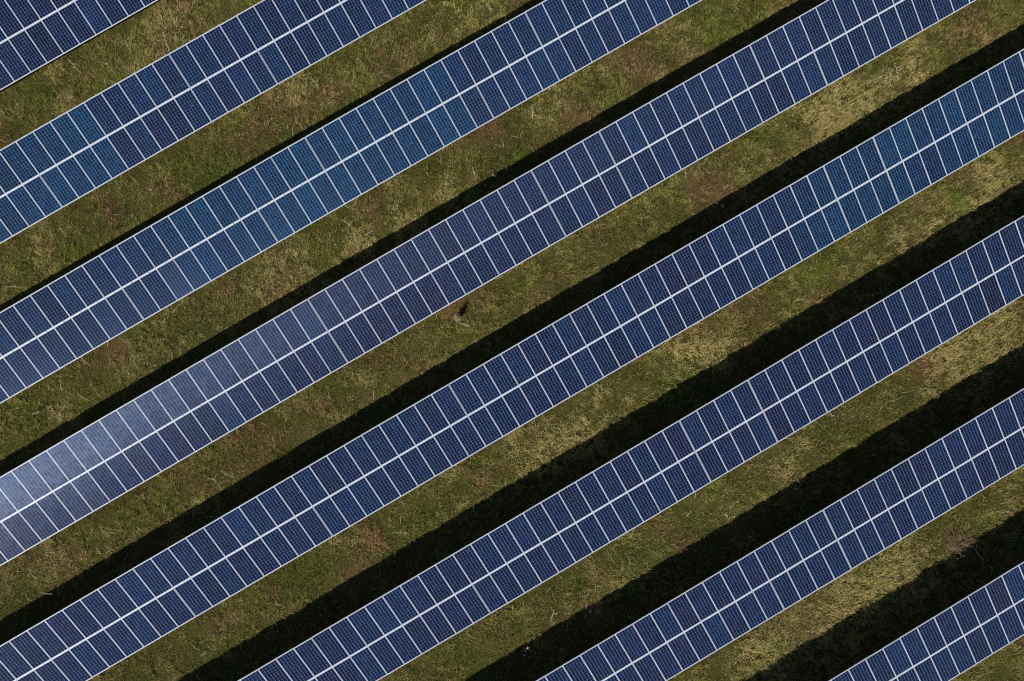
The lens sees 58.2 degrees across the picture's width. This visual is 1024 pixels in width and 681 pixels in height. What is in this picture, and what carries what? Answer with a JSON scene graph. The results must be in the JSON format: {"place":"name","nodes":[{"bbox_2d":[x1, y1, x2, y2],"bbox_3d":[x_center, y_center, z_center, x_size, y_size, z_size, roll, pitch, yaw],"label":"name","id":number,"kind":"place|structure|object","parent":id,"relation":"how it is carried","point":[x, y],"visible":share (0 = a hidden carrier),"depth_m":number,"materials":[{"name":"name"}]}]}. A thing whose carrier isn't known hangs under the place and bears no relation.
{"place":"outdoors","nodes":[
{"label":"outdoors","id":0,"kind":"place"},
{"bbox_2d":[0,0,1023,680],"bbox_3d":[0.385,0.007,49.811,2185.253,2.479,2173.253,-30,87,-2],"label":"ground","id":1,"kind":"structure","parent":0,"point":[640,76],"depth_m":48.83,"materials":[{"name":"green plant"}]},
{"bbox_2d":[0,0,157,89],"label":"solar panel row","id":2,"kind":"object","parent":1,"relation":"on","point":[35,35],"visible":1,"depth_m":49.02,"materials":[{"name":"blue"}]},
{"bbox_2d":[0,0,425,243],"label":"solar panel row","id":3,"kind":"object","parent":1,"relation":"on","point":[113,132],"visible":1,"depth_m":48.10,"materials":[{"name":"blue"}]},
{"bbox_2d":[0,0,701,403],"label":"solar panel row","id":4,"kind":"object","parent":1,"relation":"on","point":[206,238],"visible":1,"depth_m":47.61,"materials":[{"name":"blue"}]},
{"bbox_2d":[359,523,390,550],"bbox_3d":[-7.045,10.384,47.863,1.304,0.516,1.960,-52,88,-3],"label":"dry shrub","id":5,"kind":"object","parent":1,"relation":"on","point":[372,538],"visible":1,"depth_m":47.89,"materials":[{"name":"brown plant"}]},
{"bbox_2d":[453,313,460,320],"bbox_3d":[-2.873,-1.206,48.310,0.481,1.110,0.525,-9,87,-1],"label":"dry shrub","id":6,"kind":"object","parent":1,"relation":"on","point":[457,316],"visible":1,"depth_m":48.02,"materials":[{"name":"beige plant"}]},
{"bbox_2d":[0,0,975,565],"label":"solar panel row","id":7,"kind":"object","parent":1,"relation":"on","point":[156,430],"visible":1,"depth_m":47.11,"materials":[{"name":"blue"}]},
{"bbox_2d":[0,49,1023,680],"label":"solar panel row","id":8,"kind":"object","parent":1,"relation":"on","point":[340,489],"visible":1,"depth_m":46.70,"materials":[{"name":"blue"}]},
{"bbox_2d":[237,215,1023,680],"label":"solar panel row","id":9,"kind":"object","parent":1,"relation":"on","point":[611,501],"visible":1,"depth_m":46.39,"materials":[{"name":"blue"}]},
{"bbox_2d":[536,388,1023,680],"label":"solar panel row","id":10,"kind":"object","parent":1,"relation":"on","point":[730,603],"visible":1,"depth_m":46.30,"materials":[{"name":"blue"}]},
{"bbox_2d":[828,561,1023,680],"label":"solar panel row","id":11,"kind":"object","parent":1,"relation":"on","point":[969,631],"visible":1,"depth_m":46.18,"materials":[{"name":"blue"}]},
{"bbox_2d":[945,529,978,558],"bbox_3d":[23.479,10.643,48.154,1.936,0.718,1.819,-30,87,-2],"label":"dry shrub","id":12,"kind":"object","parent":1,"relation":"on","point":[957,543],"visible":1,"depth_m":48.23,"materials":[{"name":"brown plant"}]}
]}

